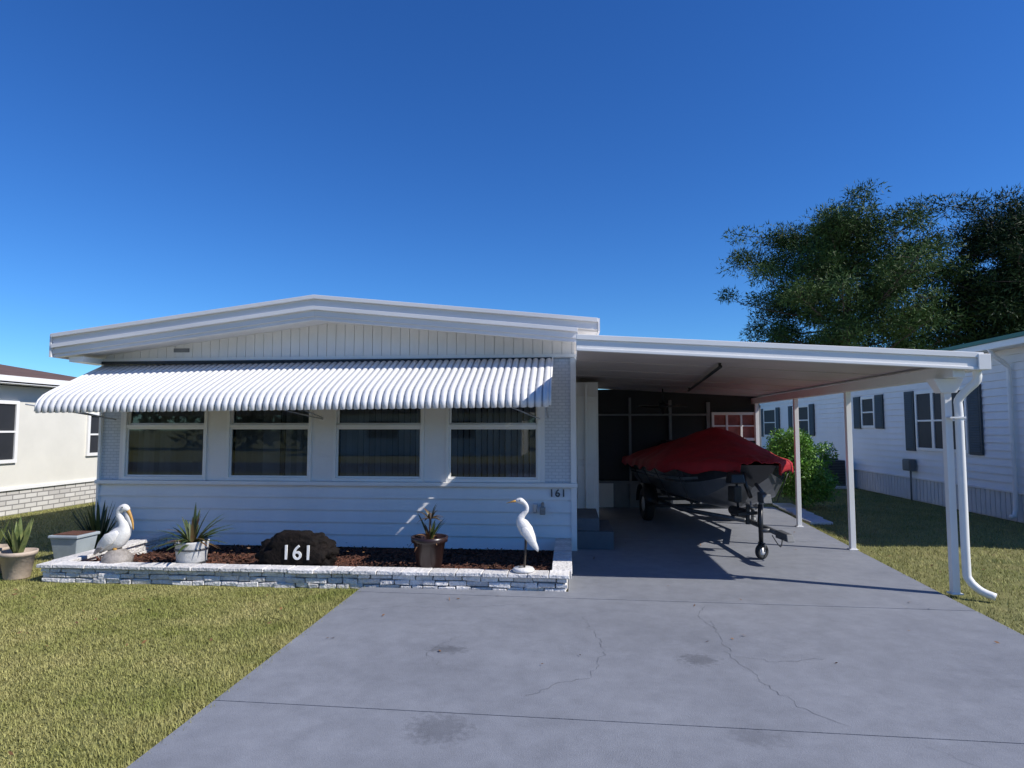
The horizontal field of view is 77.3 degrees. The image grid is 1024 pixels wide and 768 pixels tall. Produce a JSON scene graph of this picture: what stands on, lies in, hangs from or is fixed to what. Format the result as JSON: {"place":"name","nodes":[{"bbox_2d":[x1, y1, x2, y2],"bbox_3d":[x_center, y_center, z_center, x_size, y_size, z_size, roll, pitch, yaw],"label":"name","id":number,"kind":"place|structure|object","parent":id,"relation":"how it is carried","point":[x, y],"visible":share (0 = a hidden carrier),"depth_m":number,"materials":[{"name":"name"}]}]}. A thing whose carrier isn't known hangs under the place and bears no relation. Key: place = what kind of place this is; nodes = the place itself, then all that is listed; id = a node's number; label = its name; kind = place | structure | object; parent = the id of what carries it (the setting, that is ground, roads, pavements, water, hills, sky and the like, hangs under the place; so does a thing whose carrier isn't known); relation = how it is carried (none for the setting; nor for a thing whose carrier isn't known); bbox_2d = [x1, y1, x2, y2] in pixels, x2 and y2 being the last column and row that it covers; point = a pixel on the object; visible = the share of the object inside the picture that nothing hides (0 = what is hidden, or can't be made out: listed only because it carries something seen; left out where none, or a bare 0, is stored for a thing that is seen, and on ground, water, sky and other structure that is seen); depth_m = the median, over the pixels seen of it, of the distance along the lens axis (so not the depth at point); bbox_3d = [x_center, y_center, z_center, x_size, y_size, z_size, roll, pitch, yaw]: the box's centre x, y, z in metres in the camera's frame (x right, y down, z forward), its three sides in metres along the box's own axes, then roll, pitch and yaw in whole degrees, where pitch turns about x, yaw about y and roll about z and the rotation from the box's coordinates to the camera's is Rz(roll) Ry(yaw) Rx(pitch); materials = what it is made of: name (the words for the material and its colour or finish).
{"place":"outdoors","nodes":[
{"label":"outdoors","id":0,"kind":"place"},
{"bbox_2d":[25,357,553,419],"bbox_3d":[-2.994,0.038,8.869,7.099,0.898,1.253,0,-4,5],"label":"window awning","id":1,"kind":"object","parent":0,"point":[318,384],"depth_m":8.55,"materials":[{"name":"white metal"}]},
{"bbox_2d":[69,356,103,364],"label":"beam end","id":2,"kind":"structure","parent":1,"relation":"attached to","point":[86,360],"depth_m":9.50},
{"bbox_2d":[101,358,570,482],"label":"accent panels","id":3,"kind":"object","parent":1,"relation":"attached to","point":[558,445],"visible":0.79,"depth_m":9.18,"materials":[{"name":"painted brick"}]},
{"bbox_2d":[104,354,575,361],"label":"frieze trim","id":4,"kind":"structure","parent":1,"relation":"attached to","point":[359,357],"depth_m":9.47,"materials":[{"name":"white wood"}]},
{"bbox_2d":[233,407,535,476],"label":"interior backdrop","id":5,"kind":"structure","parent":0,"point":[451,444],"depth_m":9.92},
{"bbox_2d":[354,330,571,354],"bbox_3d":[-2.680,-0.667,9.634,7.160,0.648,0.120,0,-4,5],"label":"gable backing","id":6,"kind":"object","parent":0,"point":[494,344],"visible":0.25,"depth_m":9.36,"materials":[{"name":"white wood"}]},
{"bbox_2d":[106,324,573,358],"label":"gable planks","id":7,"kind":"object","parent":6,"relation":"attached to","point":[328,340],"visible":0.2,"depth_m":9.52,"materials":[{"name":"white wood"}]},
{"bbox_2d":[174,348,189,351],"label":"gable vents","id":8,"kind":"object","parent":7,"relation":"attached to","point":[181,349],"visible":1,"depth_m":9.74,"materials":[{"name":"grey metal"}]},
{"bbox_2d":[0,488,1023,767],"bbox_3d":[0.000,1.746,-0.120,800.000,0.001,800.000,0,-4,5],"label":"ground","id":9,"kind":"structure","parent":0,"point":[1002,610],"depth_m":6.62,"materials":[{"name":"green plant"}]},
{"bbox_2d":[0,519,9,572],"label":"potted plant","id":10,"kind":"object","parent":9,"relation":"on","point":[4,546],"visible":0.57,"depth_m":7.75,"materials":[{"name":"green plant"}]},
{"bbox_2d":[0,515,38,580],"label":"potted plant","id":11,"kind":"object","parent":9,"relation":"on","point":[17,558],"visible":1,"depth_m":7.41,"materials":[{"name":"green plant"}]},
{"bbox_2d":[0,481,95,516],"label":"brick skirt","id":12,"kind":"object","parent":9,"relation":"on","point":[14,502],"depth_m":13.74,"materials":[{"name":"white brick"}]},
{"bbox_2d":[0,478,96,491],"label":"belt trim","id":13,"kind":"structure","parent":12,"relation":"on","point":[44,485],"depth_m":13.71,"materials":[{"name":"white wood"}]},
{"bbox_2d":[0,385,98,487],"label":"walls","id":14,"kind":"structure","parent":13,"relation":"on","point":[51,447],"depth_m":13.71,"materials":[{"name":"beige paint"}]},
{"bbox_2d":[0,382,57,387],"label":"soffit","id":15,"kind":"structure","parent":14,"relation":"on","point":[21,384],"depth_m":13.04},
{"bbox_2d":[0,380,59,388],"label":"gable ends","id":16,"kind":"object","parent":14,"relation":"on","point":[28,383],"visible":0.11,"depth_m":15.65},
{"bbox_2d":[0,364,76,380],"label":"roof","id":17,"kind":"structure","parent":14,"relation":"on","point":[12,370],"depth_m":14.44,"materials":[{"name":"brown"}]},
{"bbox_2d":[0,375,68,384],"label":"fascia","id":18,"kind":"structure","parent":17,"relation":"attached to","point":[29,380],"depth_m":12.94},
{"bbox_2d":[0,400,98,463],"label":"window frames","id":19,"kind":"structure","parent":14,"relation":"attached to","point":[16,430],"depth_m":12.98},
{"bbox_2d":[0,404,98,459],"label":"window panes","id":20,"kind":"object","parent":19,"relation":"in","point":[7,417],"visible":0.68,"depth_m":12.83,"materials":[{"name":"black glass"}]},
{"bbox_2d":[48,531,99,558],"bbox_3d":[-5.869,2.169,8.578,0.420,0.348,0.420,0,-4,5],"label":"planter tub","id":21,"kind":"object","parent":9,"relation":"on","point":[65,544],"visible":0.77,"depth_m":8.42,"materials":[{"name":"white plastic"}]},
{"bbox_2d":[69,498,116,547],"bbox_3d":[-6.102,2.029,9.355,0.598,0.743,0.623,-3,-5,36],"label":"yucca plant","id":22,"kind":"object","parent":9,"relation":"on","point":[98,524],"visible":0.66,"depth_m":9.33,"materials":[{"name":"green plant"}]},
{"bbox_2d":[41,536,567,591],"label":"stone courses","id":23,"kind":"object","parent":9,"relation":"on","point":[276,579],"visible":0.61,"depth_m":7.06,"materials":[{"name":"white stone"}]},
{"bbox_2d":[36,532,571,578],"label":"capstones","id":24,"kind":"object","parent":23,"relation":"on","point":[562,563],"visible":0.94,"depth_m":7.10,"materials":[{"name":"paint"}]},
{"bbox_2d":[507,498,538,572],"bbox_3d":[0.111,1.626,6.923,0.355,0.782,0.234,0,-4,5],"label":"egret statue","id":25,"kind":"object","parent":24,"relation":"on","point":[525,529],"visible":1,"depth_m":6.88,"materials":[{"name":"white plastic"}]},
{"bbox_2d":[62,571,565,588],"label":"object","id":26,"kind":"object","parent":9,"relation":"on","point":[342,582],"visible":0.14,"depth_m":6.99,"materials":[{"name":"grey stone"}]},
{"bbox_2d":[90,544,553,572],"bbox_3d":[-2.281,2.234,8.220,5.690,0.210,2.104,0,-4,5],"label":"mulch bed","id":27,"kind":"object","parent":9,"relation":"on","point":[483,559],"visible":0.59,"depth_m":8.37,"materials":[{"name":"brown wood"}]},
{"bbox_2d":[93,504,133,563],"bbox_3d":[-4.655,1.766,7.483,0.422,0.722,0.331,2,-4,-24],"label":"pelican statue","id":28,"kind":"object","parent":27,"relation":"on","point":[113,542],"visible":1,"depth_m":7.43,"materials":[{"name":"white ceramic"}]},
{"bbox_2d":[148,504,232,563],"bbox_3d":[-3.720,1.771,7.537,0.887,0.741,0.920,0,-4,5],"label":"potted plant","id":29,"kind":"object","parent":27,"relation":"on","point":[190,547],"visible":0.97,"depth_m":7.46,"materials":[{"name":"green plant"}]},
{"bbox_2d":[255,530,339,566],"bbox_3d":[-2.501,1.925,7.484,1.009,0.446,0.463,0,-4,5],"label":"house number rock","id":30,"kind":"object","parent":27,"relation":"on","point":[299,547],"visible":0.84,"depth_m":7.29,"materials":[{"name":"black stone"}]},
{"bbox_2d":[410,503,447,567],"bbox_3d":[-0.950,1.736,7.230,0.456,0.769,0.424,0,-4,5],"label":"potted plant","id":31,"kind":"object","parent":27,"relation":"on","point":[429,545],"visible":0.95,"depth_m":7.11,"materials":[{"name":"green plant"}]},
{"bbox_2d":[99,484,570,549],"bbox_3d":[-2.675,1.930,9.405,7.180,0.879,0.140,0,-4,5],"label":"lap siding","id":32,"kind":"object","parent":9,"relation":"on","point":[389,517],"visible":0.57,"depth_m":9.32,"materials":[{"name":"paint"}]},
{"bbox_2d":[533,504,536,512],"bbox_3d":[0.325,1.755,9.058,0.060,0.120,0.060,0,-4,5],"label":"wall outlet","id":33,"kind":"object","parent":32,"relation":"attached to","point":[534,508],"depth_m":9.03,"materials":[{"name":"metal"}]},
{"bbox_2d":[540,502,544,514],"bbox_3d":[0.431,1.752,9.009,0.080,0.160,0.140,0,-4,5],"label":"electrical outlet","id":34,"kind":"object","parent":32,"relation":"attached to","point":[542,509],"visible":1,"depth_m":8.94,"materials":[{"name":"grey plastic"}]},
{"bbox_2d":[551,489,563,496],"bbox_3d":[0.645,1.543,9.058,0.187,0.110,0.012,0,-4,5],"label":"house number","id":35,"kind":"object","parent":32,"relation":"attached to","point":[557,492],"visible":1,"depth_m":9.05,"materials":[{"name":"black metal"}]},
{"bbox_2d":[95,358,576,550],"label":"corner boards","id":36,"kind":"object","parent":9,"relation":"on","point":[573,454],"visible":0.53,"depth_m":9.11,"materials":[{"name":"white wood"}]},
{"bbox_2d":[94,479,576,487],"bbox_3d":[-2.677,1.458,9.413,7.240,0.058,0.190,0,-4,5],"label":"sill board","id":37,"kind":"object","parent":36,"relation":"attached to","point":[354,483],"visible":0.93,"depth_m":9.31,"materials":[{"name":"white wood"}]},
{"bbox_2d":[121,407,540,482],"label":"window frames","id":38,"kind":"structure","parent":37,"relation":"on","point":[128,425],"depth_m":9.43,"materials":[{"name":"white metal"}]},
{"bbox_2d":[132,407,534,476],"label":"window panes","id":39,"kind":"object","parent":38,"relation":"in","point":[171,451],"visible":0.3,"depth_m":9.56,"materials":[{"name":"glass"}]},
{"bbox_2d":[118,363,544,482],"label":"window piers","id":40,"kind":"object","parent":37,"relation":"on","point":[434,449],"depth_m":9.43,"materials":[{"name":"white paint"}]},
{"bbox_2d":[130,411,552,550],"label":"wall body","id":41,"kind":"structure","parent":9,"relation":"on","point":[132,444],"depth_m":10.13,"materials":[{"name":"paint"}]},
{"bbox_2d":[68,320,596,358],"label":"roof","id":42,"kind":"structure","parent":41,"relation":"on","point":[101,355],"depth_m":9.54,"materials":[{"name":"white paint"}]},
{"bbox_2d":[50,295,597,357],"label":"fascia boards","id":43,"kind":"object","parent":42,"relation":"attached to","point":[433,317],"visible":0.94,"depth_m":9.00,"materials":[{"name":"metal"}]},
{"bbox_2d":[49,318,599,359],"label":"side fascia","id":44,"kind":"structure","parent":42,"relation":"attached to","point":[51,354],"depth_m":9.32,"materials":[{"name":"metal"}]},
{"bbox_2d":[780,455,820,492],"bbox_3d":[7.398,2.286,16.722,1.328,1.510,1.678,-3,-5,33],"label":"shrub","id":45,"kind":"object","parent":9,"relation":"on","point":[809,466],"depth_m":16.54,"materials":[{"name":"green plant"}]},
{"bbox_2d":[762,426,841,507],"bbox_3d":[6.343,1.820,14.139,1.714,1.829,1.714,0,-4,5],"label":"shrub","id":46,"kind":"object","parent":9,"relation":"on","point":[817,483],"visible":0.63,"depth_m":13.74,"materials":[{"name":"green plant"}]},
{"bbox_2d":[772,503,832,524],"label":"paver path","id":47,"kind":"structure","parent":9,"relation":"on","point":[808,517],"depth_m":12.61,"materials":[{"name":"grey concrete"}]},
{"bbox_2d":[815,458,846,488],"bbox_3d":[9.301,2.609,18.864,0.950,0.882,0.900,0,-4,5],"label":"air conditioner","id":48,"kind":"object","parent":9,"relation":"on","point":[838,467],"visible":0.27,"depth_m":18.49,"materials":[{"name":"black plastic"}]},
{"bbox_2d":[713,178,991,349],"bbox_3d":[20.028,-3.522,38.965,15.077,15.904,14.802,-3,-5,33],"label":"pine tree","id":49,"kind":"object","parent":9,"relation":"on","point":[820,280],"visible":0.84,"depth_m":36.14,"materials":[{"name":"green plant"}]},
{"bbox_2d":[902,459,915,500],"bbox_3d":[9.603,2.316,15.461,0.160,1.000,0.350,0,-4,5],"label":"utility box","id":50,"kind":"object","parent":9,"relation":"on","point":[909,465],"visible":1,"depth_m":15.40,"materials":[{"name":"grey metal"}]},
{"bbox_2d":[904,183,1023,345],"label":"pine tree","id":51,"kind":"object","parent":9,"relation":"on","point":[1004,236],"visible":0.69,"depth_m":35.71,"materials":[{"name":"green plant"}]},
{"bbox_2d":[913,254,1023,347],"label":"pine tree","id":52,"kind":"object","parent":9,"relation":"on","point":[996,325],"visible":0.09,"depth_m":36.09,"materials":[{"name":"green plant"}]},
{"bbox_2d":[0,0,1023,389],"label":"sky","id":53,"kind":"structure","parent":0,"point":[159,158],"materials":[{"name":"blue"}]},
{"bbox_2d":[127,507,1023,767],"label":"driveway","id":54,"kind":"structure","parent":0,"point":[634,670],"depth_m":4.50,"materials":[{"name":"paint"}]},
{"bbox_2d":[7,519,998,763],"bbox_3d":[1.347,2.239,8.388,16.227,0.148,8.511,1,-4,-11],"label":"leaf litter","id":55,"kind":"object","parent":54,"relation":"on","point":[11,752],"visible":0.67,"depth_m":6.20,"materials":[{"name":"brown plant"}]},
{"bbox_2d":[576,382,598,516],"bbox_3d":[1.375,1.300,12.166,0.435,2.515,2.200,0,-4,5],"label":"closet","id":56,"kind":"object","parent":54,"relation":"on","point":[592,388],"visible":0.29,"depth_m":11.13,"materials":[{"name":"white paint"}]},
{"bbox_2d":[585,384,587,507],"bbox_3d":[1.277,1.232,10.987,0.040,2.450,0.050,0,-4,5],"label":"downpipe","id":57,"kind":"object","parent":56,"relation":"attached to","point":[586,470],"visible":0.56,"depth_m":10.96,"materials":[{"name":"white metal"}]},
{"bbox_2d":[576,396,596,510],"bbox_3d":[1.272,1.321,11.044,0.360,2.220,0.045,0,-4,5],"label":"closet door","id":58,"kind":"structure","parent":56,"relation":"attached to","point":[591,439],"depth_m":11.04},
{"bbox_2d":[577,508,613,549],"bbox_3d":[1.239,2.176,9.702,0.520,0.430,1.200,0,-4,5],"label":"entry step","id":59,"kind":"object","parent":54,"relation":"on","point":[594,531],"visible":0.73,"depth_m":9.12,"materials":[{"name":"grey concrete"}]},
{"bbox_2d":[599,483,613,506],"bbox_3d":[1.988,2.425,13.981,0.450,0.520,0.070,0,-4,5],"label":"screen kneewall","id":60,"kind":"object","parent":54,"relation":"on","point":[606,497],"visible":0.64,"depth_m":13.94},
{"bbox_2d":[598,398,761,507],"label":"screen frames","id":61,"kind":"structure","parent":54,"relation":"on","point":[670,415],"depth_m":13.90,"materials":[{"name":"grey metal"}]},
{"bbox_2d":[613,483,756,508],"bbox_3d":[3.782,2.414,13.831,3.149,0.520,0.050,0,-4,5],"label":"dark kneewall","id":62,"kind":"object","parent":54,"relation":"on","point":[621,493],"visible":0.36,"depth_m":13.92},
{"bbox_2d":[636,483,794,558],"bbox_3d":[3.261,1.980,10.601,2.037,0.943,5.466,0,-4,5],"label":"boat trailer","id":63,"kind":"object","parent":54,"relation":"on","point":[647,497],"visible":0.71,"depth_m":10.43,"materials":[{"name":"metal"}]},
{"bbox_2d":[622,427,793,524],"bbox_3d":[3.424,1.414,11.222,2.170,1.319,5.358,0,-4,-3],"label":"fishing boat","id":64,"kind":"object","parent":63,"relation":"on","point":[721,467],"visible":1,"depth_m":9.76,"materials":[{"name":"red fabric"}]},
{"bbox_2d":[576,334,996,600],"bbox_3d":[3.110,1.074,10.310,4.194,2.738,7.510,0,-4,5],"label":"carport","id":65,"kind":"object","parent":54,"relation":"on","point":[766,372],"visible":0.92,"depth_m":7.43,"materials":[{"name":"white paint"}]},
{"bbox_2d":[637,389,686,413],"bbox_3d":[2.989,0.346,12.691,0.877,0.510,0.877,-2,-4,27],"label":"ceiling fan","id":66,"kind":"object","parent":65,"relation":"hanging from","point":[662,406],"visible":1,"depth_m":12.62,"materials":[{"name":"black plastic"}]},
{"bbox_2d":[598,389,756,480],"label":"screens","id":67,"kind":"object","parent":65,"relation":"attached to","point":[613,437],"depth_m":14.03,"materials":[{"name":"black fabric"}]},
{"bbox_2d":[711,412,754,440],"bbox_3d":[4.775,0.911,13.765,0.940,0.610,0.070,0,-4,5],"label":"screenroom window","id":68,"kind":"structure","parent":65,"relation":"attached to","point":[726,414],"depth_m":13.74,"materials":[{"name":"white metal"}]},
{"bbox_2d":[714,415,753,437],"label":"screenroom panes","id":69,"kind":"object","parent":68,"relation":"in","point":[748,432],"visible":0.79,"depth_m":13.78,"materials":[{"name":"clear glass"}]},
{"bbox_2d":[841,419,1023,522],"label":"walls","id":70,"kind":"structure","parent":0,"point":[945,506],"depth_m":14.28,"materials":[{"name":"plastic"}]},
{"bbox_2d":[759,346,1023,491],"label":"lap siding","id":71,"kind":"object","parent":70,"relation":"attached to","point":[884,450],"visible":0.3,"depth_m":15.01,"materials":[{"name":"plastic"}]},
{"bbox_2d":[763,386,969,453],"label":"window frames","id":72,"kind":"structure","parent":71,"relation":"attached to","point":[932,420],"depth_m":15.06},
{"bbox_2d":[764,390,965,449],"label":"window panes","id":73,"kind":"object","parent":72,"relation":"in","point":[924,428],"visible":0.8,"depth_m":15.01,"materials":[{"name":"black glass"}]},
{"bbox_2d":[761,384,983,455],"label":"shutters","id":74,"kind":"object","parent":71,"relation":"attached to","point":[980,425],"visible":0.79,"depth_m":15.52,"materials":[{"name":"plastic"}]},
{"bbox_2d":[761,387,980,451],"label":"shutter louvres","id":75,"kind":"object","parent":74,"relation":"attached to","point":[909,430],"visible":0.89,"depth_m":15.56,"materials":[{"name":"plastic"}]},
{"bbox_2d":[987,350,1018,518],"bbox_3d":[9.166,0.906,11.935,0.402,3.182,0.110,0,-4,5],"label":"downspout","id":76,"kind":"object","parent":71,"relation":"attached to","point":[1011,431],"visible":0.99,"depth_m":11.91,"materials":[{"name":"white metal"}]},
{"bbox_2d":[845,469,1023,521],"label":"ribbed skirting","id":77,"kind":"object","parent":70,"relation":"attached to","point":[991,502],"visible":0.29,"depth_m":14.57,"materials":[{"name":"white metal"}]},
{"bbox_2d":[845,467,1023,494],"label":"skirting trim","id":78,"kind":"structure","parent":77,"relation":"attached to","point":[995,489],"depth_m":14.50,"materials":[{"name":"plastic"}]},
{"bbox_2d":[983,344,1023,352],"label":"soffit","id":79,"kind":"structure","parent":70,"relation":"attached to","point":[1010,347],"depth_m":12.02,"materials":[{"name":"plastic"}]},
{"bbox_3d":[14.260,-0.573,20.098,8.950,0.800,24.400,0,-4,5],"label":"roof","id":80,"kind":"object","parent":70,"relation":"on","visible":0},
{"bbox_2d":[952,336,1023,351],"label":"eave trim","id":81,"kind":"structure","parent":80,"relation":"attached to","point":[1000,344],"depth_m":11.86,"materials":[{"name":"white metal"}]},
{"bbox_2d":[937,331,1023,350],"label":"green drip edge","id":82,"kind":"object","parent":81,"relation":"on","point":[995,339],"depth_m":12.10,"materials":[{"name":"metal"}]}
]}

